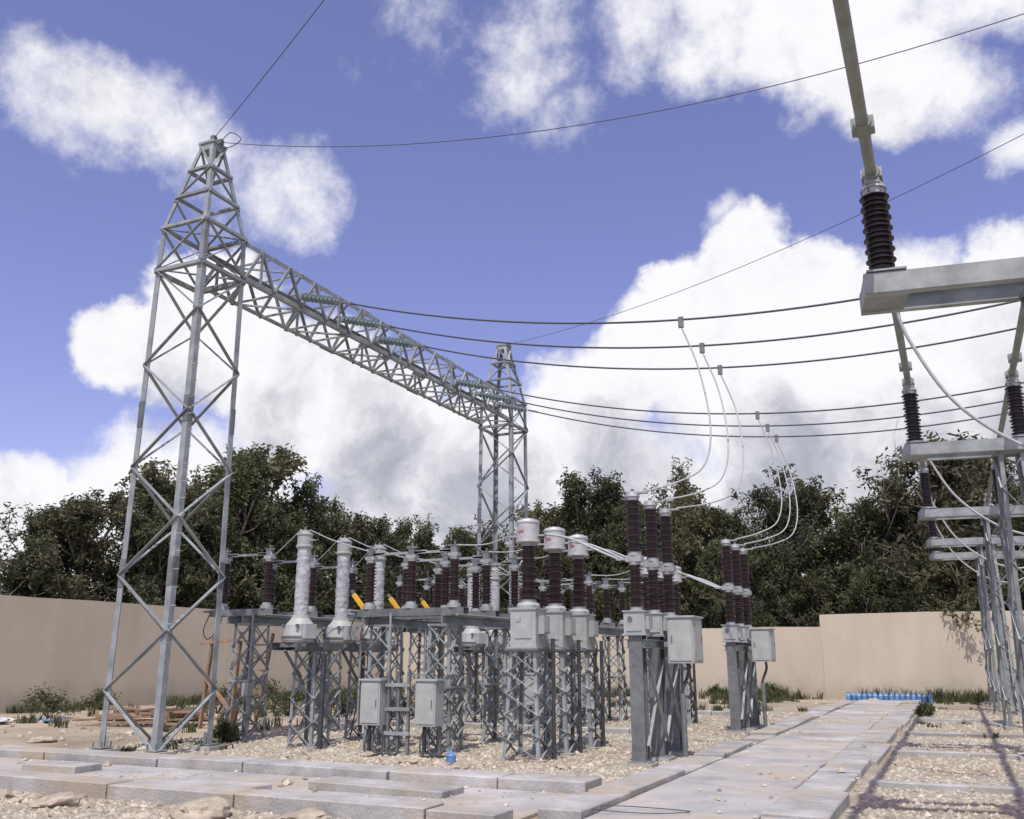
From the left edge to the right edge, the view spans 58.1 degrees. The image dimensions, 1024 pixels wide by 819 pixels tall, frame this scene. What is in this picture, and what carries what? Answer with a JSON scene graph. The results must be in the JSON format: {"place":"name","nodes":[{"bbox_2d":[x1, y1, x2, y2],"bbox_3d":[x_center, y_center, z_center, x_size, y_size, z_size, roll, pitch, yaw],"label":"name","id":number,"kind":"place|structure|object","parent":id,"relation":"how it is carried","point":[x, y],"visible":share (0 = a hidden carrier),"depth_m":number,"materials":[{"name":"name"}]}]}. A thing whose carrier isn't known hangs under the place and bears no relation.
{"place":"outdoors","nodes":[
{"label":"outdoors","id":0,"kind":"place"},
{"bbox_2d":[0,692,1017,748],"bbox_3d":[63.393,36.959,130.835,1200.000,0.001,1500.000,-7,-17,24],"label":"ground","id":1,"kind":"structure","parent":0,"point":[73,740],"depth_m":22.35,"materials":[{"name":"soil"}]},
{"bbox_2d":[0,533,63,597],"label":"eucalyptus tree","id":2,"kind":"object","parent":1,"relation":"on","point":[21,555],"visible":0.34,"depth_m":35.20,"materials":[{"name":"green plant"}]},
{"bbox_2d":[19,682,81,718],"bbox_3d":[-12.714,7.991,25.333,1.350,0.994,1.468,-12,-19,37],"label":"shrub","id":3,"kind":"object","parent":1,"relation":"on","point":[46,702],"visible":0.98,"depth_m":25.20,"materials":[{"name":"green plant"}]},
{"bbox_2d":[1,509,108,599],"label":"eucalyptus tree","id":4,"kind":"object","parent":1,"relation":"on","point":[35,530],"visible":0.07,"depth_m":36.96,"materials":[{"name":"green plant"}]},
{"bbox_2d":[29,792,89,807],"bbox_3d":[-5.076,4.405,10.352,0.625,0.190,0.486,7,-17,-24],"label":"rock","id":5,"kind":"object","parent":1,"relation":"on","point":[70,799],"visible":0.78,"depth_m":10.22,"materials":[{"name":"stone"}]},
{"bbox_2d":[0,487,136,602],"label":"eucalyptus tree","id":6,"kind":"object","parent":1,"relation":"on","point":[76,517],"visible":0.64,"depth_m":36.33,"materials":[{"name":"green plant"}]},
{"bbox_2d":[53,491,218,606],"bbox_3d":[-15.878,7.685,38.533,5.056,8.793,7.363,-4,-16,15],"label":"eucalyptus tree","id":7,"kind":"object","parent":1,"relation":"on","point":[142,534],"visible":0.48,"depth_m":38.63,"materials":[{"name":"green plant"}]},
{"bbox_2d":[72,705,220,725],"bbox_3d":[-8.903,7.587,22.755,3.637,0.495,1.821,-7,-17,24],"label":"timber pile","id":8,"kind":"object","parent":1,"relation":"on","point":[148,713],"visible":0.58,"depth_m":22.52,"materials":[{"name":"brown wood"}]},
{"bbox_2d":[95,457,279,608],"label":"eucalyptus tree","id":9,"kind":"object","parent":1,"relation":"on","point":[161,485],"visible":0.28,"depth_m":41.65,"materials":[{"name":"green plant"}]},
{"bbox_2d":[0,595,379,712],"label":"boundary wall","id":10,"kind":"structure","parent":1,"relation":"on","point":[61,644],"depth_m":31.42,"materials":[{"name":"beige paint"}]},
{"bbox_2d":[169,796,230,818],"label":"rock","id":11,"kind":"object","parent":1,"relation":"on","point":[216,807],"visible":1,"depth_m":9.41,"materials":[{"name":"stone"}]},
{"bbox_2d":[163,494,256,608],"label":"eucalyptus tree","id":12,"kind":"object","parent":1,"relation":"on","point":[215,540],"visible":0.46,"depth_m":41.49,"materials":[{"name":"green plant"}]},
{"bbox_2d":[165,632,255,728],"bbox_3d":[-7.387,6.486,22.067,3.036,2.232,0.305,-9,-18,30],"label":"timber trestle","id":13,"kind":"object","parent":1,"relation":"on","point":[222,700],"visible":0.54,"depth_m":21.75,"materials":[{"name":"brown wood"}]},
{"bbox_2d":[149,443,297,608],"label":"eucalyptus tree","id":14,"kind":"object","parent":1,"relation":"on","point":[243,492],"visible":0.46,"depth_m":44.28,"materials":[{"name":"green plant"}]},
{"bbox_2d":[145,441,336,612],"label":"eucalyptus tree","id":15,"kind":"object","parent":1,"relation":"on","point":[283,465],"visible":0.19,"depth_m":47.09,"materials":[{"name":"green plant"}]},
{"bbox_2d":[232,633,274,732],"bbox_3d":[-5.862,6.170,20.852,0.720,2.164,0.519,-7,-17,24],"label":"wooden ladder","id":16,"kind":"object","parent":1,"relation":"on","point":[237,709],"visible":0.52,"depth_m":20.73,"materials":[{"name":"brown wood"}]},
{"bbox_2d":[229,511,337,611],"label":"eucalyptus tree","id":17,"kind":"object","parent":1,"relation":"on","point":[274,534],"visible":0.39,"depth_m":44.32,"materials":[{"name":"green plant"}]},
{"bbox_2d":[263,684,305,715],"bbox_3d":[-6.483,8.309,26.494,1.428,0.986,1.291,-7,-17,24],"label":"shrub","id":18,"kind":"object","parent":1,"relation":"on","point":[285,701],"visible":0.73,"depth_m":26.33,"materials":[{"name":"green plant"}]},
{"bbox_2d":[0,745,601,818],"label":"cable trench","id":19,"kind":"object","parent":1,"relation":"on","point":[343,789],"visible":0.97,"depth_m":11.19,"materials":[{"name":"concrete"}]},
{"bbox_2d":[251,470,359,613],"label":"eucalyptus tree","id":20,"kind":"object","parent":1,"relation":"on","point":[313,517],"visible":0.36,"depth_m":48.97,"materials":[{"name":"green plant"}]},
{"bbox_2d":[281,510,376,614],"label":"eucalyptus tree","id":21,"kind":"object","parent":1,"relation":"on","point":[356,530],"visible":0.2,"depth_m":51.80,"materials":[{"name":"green plant"}]},
{"bbox_2d":[317,515,400,614],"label":"eucalyptus tree","id":22,"kind":"object","parent":1,"relation":"on","point":[363,541],"visible":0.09,"depth_m":53.13,"materials":[{"name":"green plant"}]},
{"bbox_2d":[359,513,464,631],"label":"eucalyptus tree","id":23,"kind":"object","parent":1,"relation":"on","point":[423,542],"visible":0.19,"depth_m":51.12,"materials":[{"name":"green plant"}]},
{"bbox_2d":[405,554,482,628],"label":"eucalyptus tree","id":24,"kind":"object","parent":1,"relation":"on","point":[428,572],"visible":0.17,"depth_m":48.68,"materials":[{"name":"green plant"}]},
{"bbox_2d":[420,526,475,607],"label":"eucalyptus tree","id":25,"kind":"object","parent":1,"relation":"on","point":[458,536],"visible":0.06,"depth_m":50.66,"materials":[{"name":"green plant"}]},
{"bbox_2d":[468,512,516,584],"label":"eucalyptus tree","id":26,"kind":"object","parent":1,"relation":"on","point":[489,539],"visible":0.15,"depth_m":50.09,"materials":[{"name":"green plant"}]},
{"bbox_2d":[0,699,1018,817],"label":"rubble","id":27,"kind":"object","parent":1,"relation":"on","point":[6,792],"visible":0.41,"depth_m":15.63,"materials":[{"name":"stone"}]},
{"bbox_2d":[0,703,1023,818],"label":"gravel","id":28,"kind":"structure","parent":1,"relation":"on","point":[858,791],"depth_m":14.33,"materials":[{"name":"beige gravel"}]},
{"bbox_2d":[88,138,247,754],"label":"lattice gantry tower","id":29,"kind":"structure","parent":28,"relation":"on","point":[211,150],"depth_m":17.56,"materials":[{"name":"metal"}]},
{"bbox_2d":[204,241,511,424],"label":"lattice gantry beam","id":30,"kind":"structure","parent":29,"relation":"attached to","point":[298,306],"depth_m":23.30,"materials":[{"name":"metal"}]},
{"bbox_2d":[299,293,859,327],"bbox_3d":[5.242,-2.777,15.886,22.150,2.142,0.200,-7,-17,24],"label":"overhead conductor","id":31,"kind":"object","parent":30,"relation":"attached to","point":[319,299],"visible":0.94,"depth_m":17.78,"materials":[{"name":"metal"}]},
{"bbox_2d":[375,327,1016,374],"bbox_3d":[6.569,-2.035,18.633,22.150,2.142,0.200,-7,-17,24],"label":"overhead conductor","id":32,"kind":"object","parent":30,"relation":"hanging from","point":[396,341],"visible":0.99,"depth_m":19.89,"materials":[{"name":"metal"}]},
{"bbox_2d":[453,379,1023,419],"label":"overhead conductor","id":33,"kind":"object","parent":30,"relation":"attached to","point":[482,386],"visible":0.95,"depth_m":23.74,"materials":[{"name":"metal"}]},
{"bbox_2d":[475,391,1023,431],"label":"overhead conductor","id":34,"kind":"object","parent":30,"relation":"attached to","point":[501,397],"visible":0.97,"depth_m":24.95,"materials":[{"name":"metal"}]},
{"bbox_2d":[494,402,1009,441],"bbox_3d":[9.485,-0.406,24.671,22.150,2.142,0.200,-7,-17,24],"label":"overhead conductor","id":35,"kind":"object","parent":30,"relation":"attached to","point":[506,406],"visible":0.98,"depth_m":26.32,"materials":[{"name":"metal"}]},
{"bbox_2d":[217,13,1023,146],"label":"shield wire","id":36,"kind":"object","parent":29,"relation":"attached to","point":[221,141],"visible":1,"depth_m":15.19,"materials":[{"name":"metal"}]},
{"bbox_2d":[213,716,242,741],"bbox_3d":[-5.618,6.287,18.110,0.631,0.520,0.608,2,-15,-7],"label":"shrub","id":37,"kind":"object","parent":28,"relation":"on","point":[224,731],"visible":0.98,"depth_m":18.03,"materials":[{"name":"green plant"}]},
{"bbox_2d":[202,545,362,741],"bbox_3d":[-4.920,5.134,20.334,1.687,3.880,3.750,-7,-17,24],"label":"disconnect switch","id":38,"kind":"object","parent":28,"relation":"on","point":[267,614],"visible":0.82,"depth_m":19.18,"materials":[{"name":"metal"}]},
{"bbox_2d":[280,807,331,818],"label":"rock","id":39,"kind":"object","parent":28,"relation":"on","point":[312,813],"visible":0.99,"depth_m":9.27,"materials":[{"name":"stone"}]},
{"bbox_2d":[271,639,398,748],"bbox_3d":[-3.425,5.513,18.109,1.264,1.989,3.500,-7,-17,24],"label":"transformer stand","id":40,"kind":"object","parent":28,"relation":"on","point":[314,650],"visible":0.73,"depth_m":17.33,"materials":[{"name":"metal"}]},
{"bbox_2d":[280,527,318,642],"bbox_3d":[-3.944,3.305,17.470,0.756,2.160,0.690,-7,-17,24],"label":"voltage transformer","id":41,"kind":"object","parent":40,"relation":"on","point":[299,626],"visible":0.98,"depth_m":17.31,"materials":[{"name":"grey ceramic"}]},
{"bbox_2d":[322,535,357,643],"bbox_3d":[-3.395,3.612,18.608,0.756,2.160,0.690,-7,-17,24],"label":"voltage transformer","id":42,"kind":"object","parent":40,"relation":"on","point":[337,629],"visible":0.94,"depth_m":18.44,"materials":[{"name":"grey ceramic"}]},
{"bbox_2d":[362,542,392,643],"bbox_3d":[-2.846,3.919,19.745,0.756,2.160,0.690,-7,-17,24],"label":"voltage transformer","id":43,"kind":"object","parent":40,"relation":"on","point":[379,583],"visible":0.53,"depth_m":19.67,"materials":[{"name":"grey ceramic"}]},
{"bbox_2d":[359,678,396,755],"bbox_3d":[-2.282,5.315,15.955,0.833,1.250,0.557,-7,-17,24],"label":"drive cabinet","id":44,"kind":"object","parent":28,"relation":"on","point":[373,701],"visible":0.95,"depth_m":16.04,"materials":[{"name":"grey metal"}]},
{"bbox_2d":[384,671,410,753],"bbox_3d":[-1.977,5.238,15.960,0.500,1.360,0.078,-7,-17,24],"label":"cabinet frame","id":45,"kind":"object","parent":28,"relation":"on","point":[389,708],"visible":0.93,"depth_m":15.95,"materials":[{"name":"metal"}]},
{"bbox_2d":[413,679,452,757],"bbox_3d":[-1.288,5.223,15.614,0.833,1.250,0.557,-7,-17,24],"label":"drive cabinet","id":46,"kind":"object","parent":28,"relation":"on","point":[429,703],"visible":0.97,"depth_m":15.70,"materials":[{"name":"grey metal"}]},
{"bbox_2d":[348,540,519,754],"bbox_3d":[-1.413,4.604,17.983,2.593,3.680,3.350,-7,-17,24],"label":"disconnect switch","id":47,"kind":"object","parent":28,"relation":"on","point":[446,614],"visible":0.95,"depth_m":17.33,"materials":[{"name":"metal"}]},
{"bbox_2d":[392,574,484,719],"bbox_3d":[-1.962,6.787,26.459,1.687,3.880,3.750,-7,-17,24],"label":"disconnect switch","id":48,"kind":"object","parent":28,"relation":"on","point":[427,587],"visible":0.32,"depth_m":25.61,"materials":[{"name":"metal"}]},
{"bbox_2d":[315,718,630,734],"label":"concrete kerb","id":49,"kind":"structure","parent":28,"relation":"on","point":[608,730],"depth_m":21.30,"materials":[{"name":"grey concrete"}]},
{"bbox_2d":[453,644,529,722],"bbox_3d":[-0.467,7.166,24.234,1.264,1.989,3.500,-7,-17,24],"label":"transformer stand","id":50,"kind":"object","parent":28,"relation":"on","point":[475,650],"visible":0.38,"depth_m":23.42,"materials":[{"name":"metal"}]},
{"bbox_2d":[462,561,485,646],"bbox_3d":[-0.986,4.958,23.595,0.756,2.160,0.690,-7,-17,24],"label":"voltage transformer","id":51,"kind":"object","parent":50,"relation":"on","point":[473,636],"visible":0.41,"depth_m":23.20,"materials":[{"name":"grey paint"}]},
{"bbox_2d":[484,565,507,646],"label":"voltage transformer","id":52,"kind":"object","parent":50,"relation":"on","point":[495,591],"visible":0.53,"depth_m":24.73,"materials":[{"name":"grey paint"}]},
{"bbox_2d":[471,343,529,712],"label":"lattice gantry tower","id":53,"kind":"structure","parent":28,"relation":"on","point":[501,348],"depth_m":30.88,"materials":[{"name":"metal"}]},
{"bbox_2d":[494,518,563,762],"bbox_3d":[0.279,3.805,15.524,0.860,3.940,0.860,-7,-17,24],"label":"current transformer","id":54,"kind":"object","parent":28,"relation":"on","point":[529,624],"visible":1,"depth_m":15.35,"materials":[{"name":"metal"}]},
{"bbox_2d":[524,527,587,755],"bbox_3d":[0.786,4.089,16.574,0.860,3.940,0.860,-7,-17,24],"label":"current transformer","id":55,"kind":"object","parent":28,"relation":"on","point":[562,626],"visible":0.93,"depth_m":16.39,"materials":[{"name":"metal"}]},
{"bbox_2d":[506,572,630,726],"bbox_3d":[1.546,6.256,24.108,2.593,3.680,3.350,-7,-17,24],"label":"disconnect switch","id":56,"kind":"object","parent":28,"relation":"on","point":[607,628],"visible":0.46,"depth_m":24.36,"materials":[{"name":"metal"}]},
{"bbox_2d":[556,534,610,749],"bbox_3d":[1.294,4.372,17.624,0.860,3.940,0.860,-7,-17,24],"label":"current transformer","id":57,"kind":"object","parent":28,"relation":"on","point":[586,628],"visible":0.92,"depth_m":17.44,"materials":[{"name":"metal"}]},
{"bbox_2d":[616,489,690,767],"bbox_3d":[2.373,3.617,15.507,0.550,4.285,2.370,-7,-17,24],"label":"circuit breaker","id":58,"kind":"object","parent":28,"relation":"on","point":[661,734],"visible":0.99,"depth_m":15.04,"materials":[{"name":"metal"}]},
{"bbox_2d":[664,615,703,756],"bbox_3d":[2.833,4.531,15.009,0.530,2.270,0.680,-7,-17,24],"label":"control cabinet","id":59,"kind":"object","parent":28,"relation":"on","point":[684,644],"visible":0.93,"depth_m":14.91,"materials":[{"name":"grey metal"}]},
{"bbox_2d":[672,566,701,724],"bbox_3d":[4.252,6.025,23.749,0.860,3.940,0.860,-7,-17,24],"label":"current transformer","id":60,"kind":"object","parent":28,"relation":"on","point":[677,581],"visible":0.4,"depth_m":23.43,"materials":[{"name":"metal"}]},
{"bbox_2d":[715,538,763,733],"bbox_3d":[5.331,5.270,21.632,0.550,4.285,2.370,-7,-17,24],"label":"circuit breaker","id":61,"kind":"object","parent":28,"relation":"on","point":[745,712],"visible":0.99,"depth_m":21.14,"materials":[{"name":"metal"}]},
{"bbox_2d":[749,628,775,727],"bbox_3d":[5.792,6.184,21.134,0.530,2.270,0.680,-7,-17,24],"label":"control cabinet","id":62,"kind":"object","parent":28,"relation":"on","point":[762,647],"visible":0.94,"depth_m":21.03,"materials":[{"name":"grey metal"}]},
{"bbox_2d":[859,180,1023,315],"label":"busbar support gantry","id":63,"kind":"object","parent":28,"relation":"on","point":[888,286],"visible":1,"depth_m":9.05,"materials":[{"name":"metal"}]},
{"bbox_2d":[832,0,935,520],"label":"tubular busbar","id":64,"kind":"object","parent":63,"relation":"on","point":[862,126],"visible":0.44,"depth_m":8.40,"materials":[{"name":"metal"}]},
{"bbox_2d":[895,312,1023,446],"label":"jumper cable","id":65,"kind":"object","parent":64,"relation":"attached to","point":[946,393],"visible":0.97,"depth_m":12.18,"materials":[{"name":"metal"}]},
{"bbox_2d":[869,779,1023,794],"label":"concrete kerb","id":66,"kind":"structure","parent":28,"relation":"on","point":[992,789],"depth_m":11.45,"materials":[{"name":"grey concrete"}]},
{"bbox_2d":[891,750,1023,759],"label":"concrete kerb","id":67,"kind":"structure","parent":28,"relation":"on","point":[955,754],"depth_m":15.36,"materials":[{"name":"grey concrete"}]},
{"bbox_2d":[901,378,1023,761],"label":"busbar support gantry","id":68,"kind":"object","parent":28,"relation":"on","point":[916,448],"visible":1,"depth_m":15.68,"materials":[{"name":"metal"}]},
{"bbox_2d":[981,305,1023,520],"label":"tubular busbar","id":69,"kind":"object","parent":68,"relation":"on","point":[1014,357],"visible":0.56,"depth_m":15.62,"materials":[{"name":"metal"}]},
{"bbox_2d":[905,731,1023,738],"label":"concrete kerb","id":70,"kind":"structure","parent":28,"relation":"on","point":[976,735],"depth_m":19.33,"materials":[{"name":"grey concrete"}]},
{"bbox_2d":[918,464,1023,729],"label":"busbar support gantry","id":71,"kind":"object","parent":28,"relation":"on","point":[927,511],"visible":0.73,"depth_m":22.48,"materials":[{"name":"metal"}]},
{"bbox_2d":[925,503,1023,714],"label":"busbar support gantry","id":72,"kind":"object","parent":28,"relation":"on","point":[933,541],"visible":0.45,"depth_m":28.01,"materials":[{"name":"metal"}]},
{"bbox_2d":[6,682,1019,751],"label":"weeds","id":73,"kind":"object","parent":1,"relation":"on","point":[940,697],"visible":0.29,"depth_m":32.66,"materials":[{"name":"green plant"}]},
{"bbox_2d":[480,538,598,612],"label":"eucalyptus tree","id":74,"kind":"object","parent":1,"relation":"on","point":[541,569],"visible":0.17,"depth_m":46.01,"materials":[{"name":"green plant"}]},
{"bbox_2d":[498,499,610,604],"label":"eucalyptus tree","id":75,"kind":"object","parent":1,"relation":"on","point":[547,520],"visible":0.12,"depth_m":50.51,"materials":[{"name":"green plant"}]},
{"bbox_2d":[549,465,618,610],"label":"eucalyptus tree","id":76,"kind":"object","parent":1,"relation":"on","point":[572,508],"visible":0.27,"depth_m":48.13,"materials":[{"name":"green plant"}]},
{"bbox_2d":[384,627,825,698],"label":"boundary wall","id":77,"kind":"structure","parent":1,"relation":"on","point":[798,663],"depth_m":39.19,"materials":[{"name":"beige paint"}]},
{"bbox_2d":[567,467,646,612],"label":"eucalyptus tree","id":78,"kind":"object","parent":1,"relation":"on","point":[611,495],"visible":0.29,"depth_m":48.83,"materials":[{"name":"green plant"}]},
{"bbox_2d":[597,565,643,622],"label":"eucalyptus tree","id":79,"kind":"object","parent":1,"relation":"on","point":[613,611],"visible":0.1,"depth_m":44.29,"materials":[{"name":"green plant"}]},
{"bbox_2d":[585,501,659,621],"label":"eucalyptus tree","id":80,"kind":"object","parent":1,"relation":"on","point":[613,543],"visible":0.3,"depth_m":46.59,"materials":[{"name":"green plant"}]},
{"bbox_2d":[610,544,708,627],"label":"eucalyptus tree","id":81,"kind":"object","parent":1,"relation":"on","point":[679,557],"visible":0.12,"depth_m":43.54,"materials":[{"name":"green plant"}]},
{"bbox_2d":[658,456,715,613],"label":"eucalyptus tree","id":82,"kind":"object","parent":1,"relation":"on","point":[682,488],"visible":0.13,"depth_m":47.80,"materials":[{"name":"green plant"}]},
{"bbox_2d":[682,535,734,627],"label":"eucalyptus tree","id":83,"kind":"object","parent":1,"relation":"on","point":[708,565],"visible":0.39,"depth_m":42.38,"materials":[{"name":"green plant"}]},
{"bbox_2d":[657,496,784,623],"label":"eucalyptus tree","id":84,"kind":"object","parent":1,"relation":"on","point":[700,524],"visible":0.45,"depth_m":43.76,"materials":[{"name":"green plant"}]},
{"bbox_2d":[716,503,779,625],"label":"eucalyptus tree","id":85,"kind":"object","parent":1,"relation":"on","point":[737,525],"visible":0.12,"depth_m":43.85,"materials":[{"name":"green plant"}]},
{"bbox_2d":[687,528,822,626],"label":"eucalyptus tree","id":86,"kind":"object","parent":1,"relation":"on","point":[757,570],"visible":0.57,"depth_m":41.14,"materials":[{"name":"green plant"}]},
{"bbox_2d":[724,463,868,626],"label":"eucalyptus tree","id":87,"kind":"object","parent":1,"relation":"on","point":[803,534],"visible":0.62,"depth_m":43.60,"materials":[{"name":"green plant"}]},
{"bbox_2d":[758,568,835,626],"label":"eucalyptus tree","id":88,"kind":"object","parent":1,"relation":"on","point":[819,604],"visible":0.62,"depth_m":40.73,"materials":[{"name":"green plant"}]},
{"bbox_2d":[767,483,874,613],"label":"eucalyptus tree","id":89,"kind":"object","parent":1,"relation":"on","point":[827,499],"visible":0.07,"depth_m":47.37,"materials":[{"name":"green plant"}]},
{"bbox_2d":[794,494,907,625],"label":"eucalyptus tree","id":90,"kind":"object","parent":1,"relation":"on","point":[861,523],"visible":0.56,"depth_m":42.69,"materials":[{"name":"green plant"}]},
{"bbox_2d":[826,565,892,613],"bbox_3d":[15.101,9.520,39.600,2.786,5.720,3.232,8,-17,-28],"label":"eucalyptus tree","id":91,"kind":"object","parent":1,"relation":"on","point":[862,590],"visible":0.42,"depth_m":39.78,"materials":[{"name":"green plant"}]},
{"bbox_2d":[846,692,933,702],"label":"water bottles","id":92,"kind":"object","parent":1,"relation":"on","point":[891,696],"visible":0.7,"depth_m":34.42,"materials":[{"name":"blue plastic"}]},
{"bbox_2d":[851,453,961,612],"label":"eucalyptus tree","id":93,"kind":"object","parent":1,"relation":"on","point":[900,520],"visible":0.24,"depth_m":43.04,"materials":[{"name":"green plant"}]},
{"bbox_2d":[870,555,970,612],"bbox_3d":[17.200,9.146,39.114,5.003,6.170,3.436,-4,-16,14],"label":"eucalyptus tree","id":94,"kind":"object","parent":1,"relation":"on","point":[908,596],"visible":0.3,"depth_m":39.41,"materials":[{"name":"green plant"}]},
{"bbox_2d":[819,611,1023,701],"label":"boundary wall","id":95,"kind":"structure","parent":1,"relation":"on","point":[915,651],"depth_m":36.58,"materials":[{"name":"beige paint"}]},
{"bbox_2d":[839,429,1023,610],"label":"eucalyptus tree","id":96,"kind":"object","parent":1,"relation":"on","point":[959,476],"visible":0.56,"depth_m":40.73,"materials":[{"name":"green plant"}]},
{"bbox_2d":[905,523,1023,632],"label":"eucalyptus tree","id":97,"kind":"object","parent":1,"relation":"on","point":[964,575],"visible":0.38,"depth_m":37.83,"materials":[{"name":"green plant"}]},
{"bbox_2d":[929,521,1023,707],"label":"busbar support gantry","id":98,"kind":"object","parent":1,"relation":"on","point":[936,554],"visible":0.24,"depth_m":32.02,"materials":[{"name":"metal"}]},
{"bbox_2d":[987,517,1023,610],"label":"eucalyptus tree","id":99,"kind":"object","parent":1,"relation":"on","point":[1020,527],"visible":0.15,"depth_m":37.17,"materials":[{"name":"green plant"}]},
{"bbox_2d":[0,0,1023,613],"label":"sky","id":100,"kind":"structure","parent":0,"point":[107,106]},
{"bbox_2d":[538,700,920,818],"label":"concrete path","id":101,"kind":"structure","parent":0,"point":[823,792],"depth_m":12.29,"materials":[{"name":"grey concrete"}]},
{"bbox_3d":[17.770,-4.045,15.565,1.269,0.899,13.059,-7,-17,24],"label":"lattice gantry beam","id":102,"kind":"object","parent":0,"visible":0},
{"bbox_2d":[340,301,1018,353],"bbox_3d":[5.910,-2.404,17.268,22.150,2.142,0.200,-7,-17,24],"label":"overhead conductor","id":103,"kind":"object","parent":102,"relation":"hanging from","point":[349,320],"visible":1,"depth_m":18.45,"materials":[{"name":"metal"}]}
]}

